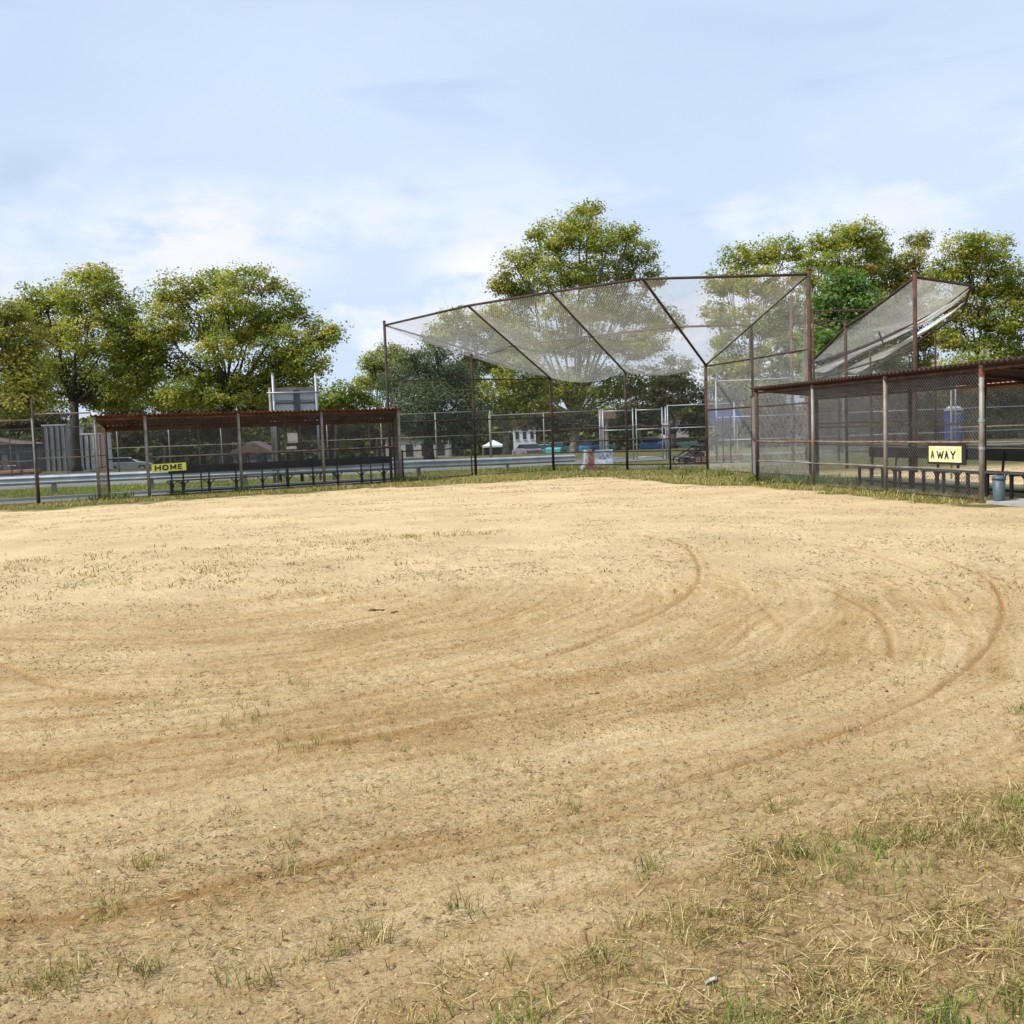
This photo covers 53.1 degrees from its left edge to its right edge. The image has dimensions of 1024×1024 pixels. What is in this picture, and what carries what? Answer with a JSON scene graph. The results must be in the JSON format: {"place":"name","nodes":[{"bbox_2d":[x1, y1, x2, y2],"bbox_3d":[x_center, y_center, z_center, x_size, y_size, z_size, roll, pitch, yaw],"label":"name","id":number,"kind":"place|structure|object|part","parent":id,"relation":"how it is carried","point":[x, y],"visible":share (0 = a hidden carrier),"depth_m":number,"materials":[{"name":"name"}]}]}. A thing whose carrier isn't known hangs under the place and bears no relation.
{"place":"outdoors","nodes":[
{"label":"outdoors","id":0,"kind":"place"},
{"bbox_2d":[0,480,388,504],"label":"path","id":1,"kind":"structure","parent":0,"point":[47,500],"depth_m":32.23,"materials":[{"name":"grey concrete"}]},
{"bbox_2d":[385,431,451,458],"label":"house","id":2,"kind":"structure","parent":0,"point":[403,447],"depth_m":146.18,"materials":[{"name":"beige"}]},
{"bbox_2d":[405,444,413,457],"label":"window","id":3,"kind":"structure","parent":2,"relation":"in","point":[409,446],"depth_m":146.14,"materials":[{"name":"black glass"}]},
{"bbox_2d":[437,443,444,456],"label":"window","id":4,"kind":"structure","parent":2,"relation":"in","point":[440,453],"depth_m":146.18,"materials":[{"name":"black glass"}]},
{"bbox_2d":[0,436,1023,1023],"bbox_3d":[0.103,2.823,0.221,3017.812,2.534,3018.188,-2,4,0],"label":"ground","id":5,"kind":"structure","parent":0,"point":[164,668],"depth_m":5.42,"materials":[{"name":"soil"}]},
{"bbox_2d":[0,470,22,475],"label":"log","id":6,"kind":"object","parent":5,"relation":"on","point":[16,473],"visible":0.5,"depth_m":63.75,"materials":[{"name":"wood"}]},
{"bbox_2d":[0,418,37,505],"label":"chain link fence","id":7,"kind":"object","parent":5,"relation":"on","point":[32,441],"visible":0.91,"depth_m":28.91,"materials":[{"name":"metal"}]},
{"bbox_2d":[0,437,43,471],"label":"grey building","id":8,"kind":"structure","parent":5,"relation":"on","point":[3,456],"depth_m":86.32,"materials":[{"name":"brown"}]},
{"bbox_2d":[8,450,14,465],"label":"window","id":9,"kind":"structure","parent":8,"relation":"in","point":[8,450],"depth_m":85.22,"materials":[{"name":"black glass"}]},
{"bbox_2d":[23,468,40,474],"bbox_3d":[-30.595,-2.531,64.913,1.382,0.420,0.400,-2,4,0],"label":"log","id":10,"kind":"object","parent":5,"relation":"on","point":[31,470],"visible":0.31,"depth_m":64.74,"materials":[{"name":"brown wood"}]},
{"bbox_2d":[0,406,69,437],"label":"street tree","id":11,"kind":"object","parent":5,"relation":"on","point":[50,421],"visible":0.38,"depth_m":91.16,"materials":[{"name":"plant"}]},
{"bbox_2d":[41,424,70,471],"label":"storage container","id":12,"kind":"object","parent":5,"relation":"on","point":[60,439],"visible":0.56,"depth_m":75.75,"materials":[{"name":"grey metal"}]},
{"bbox_2d":[30,398,96,503],"bbox_3d":[-12.876,-1.681,29.447,1.598,3.200,0.092,-4,5,-28],"label":"chain link fence","id":13,"kind":"object","parent":5,"relation":"on","point":[33,414],"visible":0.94,"depth_m":29.39,"materials":[{"name":"metal"}]},
{"bbox_2d":[2,260,174,471],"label":"plane tree","id":14,"kind":"object","parent":5,"relation":"on","point":[92,388],"visible":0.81,"depth_m":65.89,"materials":[{"name":"green plant"}]},
{"bbox_2d":[80,433,112,469],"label":"storage container","id":15,"kind":"object","parent":5,"relation":"on","point":[92,449],"visible":0.35,"depth_m":76.80,"materials":[{"name":"grey metal"}]},
{"bbox_2d":[113,457,151,468],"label":"parked car","id":16,"kind":"object","parent":5,"relation":"on","point":[128,462],"visible":0.37,"depth_m":102.02,"materials":[{"name":"silver metal"}]},
{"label":"windows","id":17,"kind":"part","parent":16,"relation":"part of","materials":[{"name":"black glass"}]},
{"bbox_2d":[96,386,272,463],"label":"street tree","id":18,"kind":"object","parent":5,"relation":"on","point":[137,411],"visible":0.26,"depth_m":84.44,"materials":[{"name":"green plant"}]},
{"bbox_2d":[0,475,419,501],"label":"kerb","id":19,"kind":"structure","parent":5,"relation":"on","point":[85,495],"depth_m":33.53,"materials":[{"name":"concrete"}]},
{"bbox_2d":[124,258,354,463],"bbox_3d":[-17.577,-9.568,65.610,15.552,13.522,8.667,-2,4,0],"label":"plane tree","id":20,"kind":"object","parent":5,"relation":"on","point":[283,363],"visible":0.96,"depth_m":64.69,"materials":[{"name":"green plant"}]},
{"bbox_2d":[89,408,402,498],"bbox_3d":[-8.128,-1.887,33.057,10.326,2.702,1.989,-5,5,-28],"label":"home dugout","id":21,"kind":"object","parent":5,"relation":"on","point":[321,418],"visible":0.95,"depth_m":32.62,"materials":[{"name":"metal"}]},
{"bbox_2d":[152,455,185,471],"bbox_3d":[-10.328,-1.453,30.810,1.003,0.472,0.076,-5,5,-28],"label":"home sign","id":22,"kind":"object","parent":21,"relation":"hanging from","point":[168,467],"visible":1,"depth_m":30.80,"materials":[{"name":"yellow plastic"}]},
{"bbox_2d":[232,441,271,462],"bbox_3d":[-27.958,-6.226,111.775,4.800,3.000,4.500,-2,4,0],"label":"car","id":23,"kind":"object","parent":5,"relation":"on","point":[253,447],"visible":0.16,"depth_m":109.75,"materials":[{"name":"brown"}]},
{"bbox_2d":[243,453,269,462],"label":"picnic table","id":24,"kind":"object","parent":5,"relation":"on","point":[253,458],"visible":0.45,"depth_m":77.64,"materials":[{"name":"grey wood"}]},
{"bbox_2d":[0,473,537,509],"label":"fence side grass","id":25,"kind":"structure","parent":5,"relation":"on","point":[319,487],"depth_m":30.90,"materials":[{"name":"green plant"}]},
{"bbox_2d":[166,456,393,492],"bbox_3d":[-7.390,-1.210,33.561,7.624,0.920,0.444,-5,5,-28],"label":"dugout bench","id":26,"kind":"object","parent":5,"relation":"on","point":[277,463],"visible":0.82,"depth_m":33.53,"materials":[{"name":"black paint"}]},
{"bbox_2d":[0,454,574,493],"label":"guardrail","id":27,"kind":"object","parent":5,"relation":"on","point":[155,475],"visible":0.59,"depth_m":36.86,"materials":[{"name":"silver metal"}]},
{"bbox_2d":[287,433,297,460],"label":"white board","id":28,"kind":"object","parent":5,"relation":"on","point":[294,436],"visible":0.41,"depth_m":77.72,"materials":[{"name":"paint"}]},
{"bbox_2d":[267,373,321,482],"bbox_3d":[-8.341,-2.910,36.935,2.986,4.150,0.300,-4,5,-22],"label":"scoreboard","id":29,"kind":"object","parent":5,"relation":"on","point":[294,398],"visible":0.73,"depth_m":36.98,"materials":[{"name":"metal"}]},
{"bbox_2d":[0,462,630,498],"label":"verge grass","id":30,"kind":"structure","parent":5,"relation":"on","point":[114,488],"depth_m":38.74,"materials":[{"name":"green plant"}]},
{"bbox_2d":[242,393,407,458],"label":"street tree","id":31,"kind":"object","parent":5,"relation":"on","point":[340,433],"visible":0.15,"depth_m":89.37,"materials":[{"name":"plant"}]},
{"bbox_2d":[313,378,381,458],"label":"street tree","id":32,"kind":"object","parent":5,"relation":"on","point":[340,399],"visible":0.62,"depth_m":83.40,"materials":[{"name":"green plant"}]},
{"bbox_2d":[368,609,384,611],"bbox_3d":[-1.254,0.917,9.478,0.166,0.046,0.098,-3,5,-7],"label":"soil clod","id":33,"kind":"object","parent":5,"relation":"on","point":[369,610],"visible":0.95,"depth_m":9.47,"materials":[{"name":"brown soil"}]},
{"bbox_2d":[351,338,421,456],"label":"street tree","id":34,"kind":"object","parent":5,"relation":"on","point":[375,363],"visible":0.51,"depth_m":103.66,"materials":[{"name":"green plant"}]},
{"bbox_2d":[368,337,503,459],"bbox_3d":[-4.683,-6.416,59.198,8.224,7.300,8.083,-2,4,0],"label":"evergreen tree","id":35,"kind":"object","parent":5,"relation":"on","point":[409,388],"visible":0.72,"depth_m":58.57,"materials":[{"name":"green plant"}]},
{"bbox_2d":[401,446,472,480],"bbox_3d":[-2.580,-1.617,36.122,0.069,1.280,3.959,1,5,34],"label":"chain link fence","id":36,"kind":"object","parent":5,"relation":"on","point":[427,450],"visible":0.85,"depth_m":36.05,"materials":[{"name":"metal"}]},
{"bbox_2d":[72,463,868,501],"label":"tall weeds","id":37,"kind":"object","parent":5,"relation":"on","point":[754,478],"visible":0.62,"depth_m":30.28,"materials":[{"name":"green plant"}]},
{"bbox_2d":[416,298,565,454],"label":"plane tree","id":38,"kind":"object","parent":5,"relation":"on","point":[513,388],"visible":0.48,"depth_m":86.02,"materials":[{"name":"green plant"}]},
{"bbox_2d":[482,440,502,454],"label":"canopy tent","id":39,"kind":"object","parent":5,"relation":"on","point":[493,446],"visible":0.3,"depth_m":129.00,"materials":[{"name":"white fabric"}]},
{"bbox_2d":[0,391,1021,464],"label":"woods","id":40,"kind":"object","parent":5,"relation":"on","point":[89,422],"visible":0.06,"depth_m":163.54,"materials":[{"name":"green plant"}]},
{"bbox_2d":[0,550,1023,1023],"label":"soil grit","id":41,"kind":"object","parent":5,"relation":"on","point":[506,846],"visible":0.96,"depth_m":3.86,"materials":[{"name":"brown soil"}]},
{"bbox_2d":[0,550,1023,1023],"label":"trampled debris","id":42,"kind":"object","parent":5,"relation":"on","point":[450,726],"visible":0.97,"depth_m":5.71,"materials":[{"name":"brown soil"}]},
{"bbox_2d":[0,467,1023,614],"bbox_3d":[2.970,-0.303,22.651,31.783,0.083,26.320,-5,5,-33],"label":"scattered debris","id":43,"kind":"object","parent":5,"relation":"on","point":[544,549],"visible":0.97,"depth_m":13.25,"materials":[{"name":"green plant"}]},
{"bbox_2d":[0,610,1023,1023],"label":"infield tufts","id":44,"kind":"object","parent":5,"relation":"on","point":[380,938],"visible":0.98,"depth_m":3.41,"materials":[{"name":"green plant"}]},
{"bbox_2d":[0,520,1023,1023],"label":"scattered straw","id":45,"kind":"object","parent":5,"relation":"on","point":[148,922],"visible":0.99,"depth_m":3.89,"materials":[{"name":"beige plant"}]},
{"bbox_2d":[0,529,1023,625],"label":"distant tufts","id":46,"kind":"object","parent":5,"relation":"on","point":[406,535],"visible":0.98,"depth_m":12.60,"materials":[{"name":"green plant"}]},
{"bbox_2d":[0,561,1023,1023],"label":"soil crumbs","id":47,"kind":"object","parent":5,"relation":"on","point":[258,969],"visible":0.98,"depth_m":4.04,"materials":[{"name":"brown soil"}]},
{"bbox_2d":[512,443,541,453],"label":"parked car","id":48,"kind":"object","parent":5,"relation":"on","point":[528,447],"visible":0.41,"depth_m":104.33,"materials":[{"name":"paint"}]},
{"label":"windows","id":49,"kind":"part","parent":48,"relation":"part of","materials":[{"name":"black glass"}]},
{"bbox_2d":[539,444,548,452],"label":"parked car","id":50,"kind":"object","parent":5,"relation":"on","point":[541,445],"depth_m":108.33,"materials":[{"name":"teal paint"}]},
{"bbox_2d":[79,706,1023,1023],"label":"dry grass","id":51,"kind":"structure","parent":5,"relation":"on","point":[851,962],"depth_m":3.11,"materials":[{"name":"beige plant"}]},
{"bbox_2d":[545,442,569,452],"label":"parked car","id":52,"kind":"object","parent":5,"relation":"on","point":[561,447],"visible":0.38,"depth_m":102.31,"materials":[{"name":"teal paint"}]},
{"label":"windows","id":53,"kind":"part","parent":52,"relation":"part of","materials":[{"name":"black glass"}]},
{"bbox_2d":[580,449,597,470],"bbox_3d":[2.947,-2.012,39.672,0.603,0.810,0.910,-2,4,-3],"label":"concrete barrier","id":54,"kind":"object","parent":5,"relation":"on","point":[588,461],"visible":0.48,"depth_m":39.24,"materials":[{"name":"red paint"}]},
{"bbox_2d":[483,196,702,451],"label":"plane tree","id":55,"kind":"object","parent":5,"relation":"on","point":[573,230],"visible":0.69,"depth_m":94.08,"materials":[{"name":"green plant"}]},
{"bbox_2d":[382,461,808,487],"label":"grass","id":56,"kind":"structure","parent":5,"relation":"on","point":[574,472],"depth_m":34.72,"materials":[{"name":"green plant"}]},
{"bbox_2d":[579,441,613,451],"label":"parked car","id":57,"kind":"object","parent":5,"relation":"on","point":[590,445],"visible":0.25,"depth_m":100.44,"materials":[{"name":"paint"}]},
{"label":"windows","id":58,"kind":"part","parent":57,"relation":"part of","materials":[{"name":"black glass"}]},
{"bbox_2d":[383,268,811,478],"bbox_3d":[2.816,-3.951,33.464,14.990,5.950,7.366,2,6,44],"label":"baseball backstop","id":59,"kind":"object","parent":5,"relation":"on","point":[639,295],"visible":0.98,"depth_m":33.97,"materials":[{"name":"metal"}]},
{"bbox_2d":[595,449,612,465],"bbox_3d":[3.918,-2.297,43.565,0.750,0.700,0.600,-2,4,4],"label":"concrete barrier","id":60,"kind":"object","parent":5,"relation":"on","point":[605,460],"visible":0.58,"depth_m":43.39,"materials":[{"name":"blue paint"}]},
{"bbox_2d":[603,410,615,449],"bbox_3d":[4.780,-3.758,50.949,0.780,2.598,0.266,-2,4,0],"label":"notice board","id":61,"kind":"object","parent":5,"relation":"on","point":[606,418],"visible":0.59,"depth_m":50.75,"materials":[{"name":"brown wood"}]},
{"bbox_2d":[509,370,747,448],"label":"street tree","id":62,"kind":"object","parent":5,"relation":"on","point":[673,398],"visible":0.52,"depth_m":75.57,"materials":[{"name":"green plant"}]},
{"bbox_2d":[640,437,667,449],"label":"parked car","id":63,"kind":"object","parent":5,"relation":"on","point":[656,443],"visible":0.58,"depth_m":98.04,"materials":[{"name":"blue paint"}]},
{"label":"windows","id":64,"kind":"part","parent":63,"relation":"part of","materials":[{"name":"black glass"}]},
{"bbox_2d":[664,437,696,448],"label":"parked car","id":65,"kind":"object","parent":5,"relation":"on","point":[683,441],"visible":0.26,"depth_m":101.89,"materials":[{"name":"green paint"}]},
{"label":"windows","id":66,"kind":"part","parent":65,"relation":"part of","materials":[{"name":"black glass"}]},
{"bbox_2d":[671,417,731,462],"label":"bleachers","id":67,"kind":"object","parent":5,"relation":"on","point":[722,428],"visible":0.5,"depth_m":41.04,"materials":[{"name":"black paint"}]},
{"bbox_2d":[667,402,735,458],"bbox_3d":[9.071,-3.817,49.128,3.220,2.785,0.080,-1,5,9],"label":"park fence","id":68,"kind":"object","parent":5,"relation":"on","point":[695,427],"visible":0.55,"depth_m":49.16,"materials":[{"name":"metal"}]},
{"bbox_2d":[705,976,716,983],"bbox_3d":[0.569,1.339,2.928,0.048,0.008,0.015,-4,5,-19],"label":"litter scrap","id":69,"kind":"object","parent":5,"relation":"on","point":[710,979],"visible":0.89,"depth_m":2.93,"materials":[{"name":"white paper"}]},
{"bbox_2d":[622,460,807,469],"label":"kerb","id":70,"kind":"structure","parent":5,"relation":"on","point":[745,464],"depth_m":38.53,"materials":[{"name":"concrete"}]},
{"bbox_2d":[692,454,742,460],"bbox_3d":[9.216,-2.449,45.975,2.200,0.240,0.500,-2,4,0],"label":"timber edging","id":71,"kind":"object","parent":5,"relation":"on","point":[713,457],"visible":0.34,"depth_m":45.73,"materials":[{"name":"wood"}]},
{"bbox_2d":[711,410,740,453],"bbox_3d":[10.839,-3.955,51.931,1.500,2.395,0.180,-2,4,0],"label":"blue board","id":72,"kind":"object","parent":5,"relation":"on","point":[726,412],"visible":0.42,"depth_m":51.77,"materials":[{"name":"plastic"}]},
{"bbox_2d":[750,395,755,475],"bbox_3d":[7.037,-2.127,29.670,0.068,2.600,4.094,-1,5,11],"label":"fence post","id":73,"kind":"object","parent":5,"relation":"on","point":[753,434],"visible":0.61,"depth_m":30.89,"materials":[{"name":"metal"}]},
{"bbox_2d":[696,231,822,445],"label":"plane tree","id":74,"kind":"object","parent":5,"relation":"on","point":[774,253],"visible":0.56,"depth_m":84.26,"materials":[{"name":"green plant"}]},
{"bbox_2d":[727,393,852,447],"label":"street tree","id":75,"kind":"object","parent":5,"relation":"on","point":[747,426],"visible":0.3,"depth_m":66.46,"materials":[{"name":"green plant"}]},
{"bbox_2d":[790,295,794,460],"bbox_3d":[11.152,-5.188,40.752,0.150,6.770,0.143,-2,4,0],"label":"rusty pole","id":76,"kind":"object","parent":5,"relation":"on","point":[791,356],"visible":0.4,"depth_m":40.67,"materials":[{"name":"brown metal"}]},
{"bbox_2d":[803,305,807,459],"bbox_3d":[11.978,-5.152,41.760,0.150,6.481,0.143,-2,4,0],"label":"rusty pole","id":77,"kind":"object","parent":5,"relation":"on","point":[805,344],"visible":0.56,"depth_m":41.64,"materials":[{"name":"brown metal"}]},
{"bbox_2d":[785,263,892,451],"bbox_3d":[15.854,-7.442,49.727,5.288,9.319,4.139,-2,4,0],"label":"ailanthus tree","id":78,"kind":"object","parent":5,"relation":"on","point":[851,288],"visible":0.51,"depth_m":49.31,"materials":[{"name":"green plant"}]},
{"bbox_2d":[812,309,871,461],"bbox_3d":[11.706,-4.458,37.054,3.431,5.752,0.715,-5,6,-37],"label":"pipe frame","id":79,"kind":"object","parent":5,"relation":"on","point":[813,323],"visible":0.51,"depth_m":36.30,"materials":[{"name":"brown metal"}]},
{"bbox_2d":[785,214,927,440],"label":"plane tree","id":80,"kind":"object","parent":5,"relation":"on","point":[870,254],"visible":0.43,"depth_m":87.82,"materials":[{"name":"green plant"}]},
{"bbox_2d":[715,375,1023,459],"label":"tall park fence","id":81,"kind":"object","parent":5,"relation":"on","point":[716,383],"visible":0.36,"depth_m":44.38,"materials":[{"name":"metal"}]},
{"bbox_2d":[749,356,1023,503],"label":"away dugout","id":82,"kind":"object","parent":5,"relation":"on","point":[982,377],"visible":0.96,"depth_m":21.97,"materials":[{"name":"black metal"}]},
{"bbox_2d":[928,444,965,464],"bbox_3d":[8.214,-1.095,19.389,0.043,0.390,1.160,-3,5,-11],"label":"away sign","id":83,"kind":"object","parent":82,"relation":"attached to","point":[951,454],"visible":1,"depth_m":19.33,"materials":[{"name":"yellow"}]},
{"bbox_2d":[807,269,972,471],"bbox_3d":[13.350,-4.579,36.486,5.336,5.960,14.332,0,5,22],"label":"neighbouring backstop","id":84,"kind":"object","parent":5,"relation":"on","point":[910,326],"visible":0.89,"depth_m":33.14,"materials":[{"name":"metal"}]},
{"bbox_2d":[831,386,987,440],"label":"street tree","id":85,"kind":"object","parent":5,"relation":"on","point":[928,403],"visible":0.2,"depth_m":70.51,"materials":[{"name":"green plant"}]},
{"bbox_2d":[867,227,958,427],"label":"plane tree","id":86,"kind":"object","parent":5,"relation":"on","point":[920,240],"visible":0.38,"depth_m":89.87,"materials":[{"name":"green plant"}]},
{"bbox_2d":[853,447,1023,498],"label":"dugout bench","id":87,"kind":"object","parent":5,"relation":"on","point":[1002,455],"visible":0.62,"depth_m":21.37,"materials":[{"name":"black paint"}]},
{"bbox_2d":[944,406,962,440],"bbox_3d":[26.678,-5.310,61.851,0.858,2.171,0.696,-2,4,0],"label":"portable toilet","id":88,"kind":"object","parent":5,"relation":"on","point":[954,422],"visible":0.3,"depth_m":61.58,"materials":[{"name":"blue plastic"}]},
{"bbox_2d":[952,412,960,440],"bbox_3d":[26.685,-5.129,61.552,0.622,1.748,0.024,-2,4,0],"label":"door","id":89,"kind":"structure","parent":88,"relation":"in","point":[952,412],"depth_m":61.53,"materials":[{"name":"blue plastic"}]},
{"bbox_2d":[918,225,1023,424],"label":"plane tree","id":90,"kind":"object","parent":5,"relation":"on","point":[1008,289],"visible":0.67,"depth_m":71.95,"materials":[{"name":"green plant"}]},
{"bbox_2d":[950,387,1023,478],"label":"field fence","id":91,"kind":"object","parent":5,"relation":"on","point":[987,426],"visible":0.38,"depth_m":25.73,"materials":[{"name":"metal"}]},
{"bbox_2d":[960,387,1023,439],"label":"street tree","id":92,"kind":"object","parent":5,"relation":"on","point":[1003,415],"visible":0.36,"depth_m":67.46,"materials":[{"name":"green plant"}]},
{"bbox_2d":[0,443,1023,489],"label":"road","id":93,"kind":"structure","parent":0,"point":[307,475],"depth_m":46.58,"materials":[{"name":"grey asphalt"}]},
{"bbox_2d":[0,295,67,425],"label":"plane tree","id":94,"kind":"object","parent":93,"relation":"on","point":[18,386],"visible":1,"depth_m":56.53,"materials":[{"name":"green plant"}]},
{"bbox_2d":[0,410,491,476],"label":"park fence","id":95,"kind":"object","parent":93,"relation":"on","point":[117,448],"visible":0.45,"depth_m":57.05,"materials":[{"name":"metal"}]},
{"bbox_2d":[488,410,602,460],"bbox_3d":[1.617,-3.667,51.375,6.334,2.680,0.069,0,5,29],"label":"park fence","id":96,"kind":"object","parent":93,"relation":"on","point":[544,432],"visible":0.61,"depth_m":51.36,"materials":[{"name":"metal"}]},
{"bbox_2d":[599,407,666,459],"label":"park gate","id":97,"kind":"structure","parent":93,"relation":"on","point":[645,429],"depth_m":49.34,"materials":[{"name":"metal"}]},
{"bbox_2d":[0,0,1023,420],"label":"sky","id":98,"kind":"structure","parent":0,"point":[381,155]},
{"bbox_2d":[511,423,535,448],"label":"house","id":99,"kind":"structure","parent":0,"point":[525,437],"depth_m":146.59,"materials":[{"name":"white"}]},
{"bbox_2d":[661,412,687,436],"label":"house","id":100,"kind":"structure","parent":0,"point":[683,435],"depth_m":146.64,"materials":[{"name":"beige"}]},
{"bbox_2d":[358,702,1023,1023],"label":"green grass","id":101,"kind":"structure","parent":0,"point":[939,1014],"depth_m":2.82,"materials":[{"name":"green plant"}]},
{"bbox_2d":[605,469,992,504],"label":"fence side grass","id":102,"kind":"structure","parent":0,"point":[717,480],"depth_m":23.88,"materials":[{"name":"green plant"}]},
{"bbox_2d":[986,498,1023,506],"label":"pavement","id":103,"kind":"structure","parent":0,"point":[1014,502],"depth_m":18.01,"materials":[{"name":"concrete"}]},
{"bbox_2d":[992,475,1005,500],"bbox_3d":[8.674,-0.425,18.241,0.240,0.450,0.240,-2,4,0],"label":"trash bin","id":104,"kind":"object","parent":103,"relation":"on","point":[998,483],"visible":1,"depth_m":18.16,"materials":[{"name":"blue plastic"}]}
]}

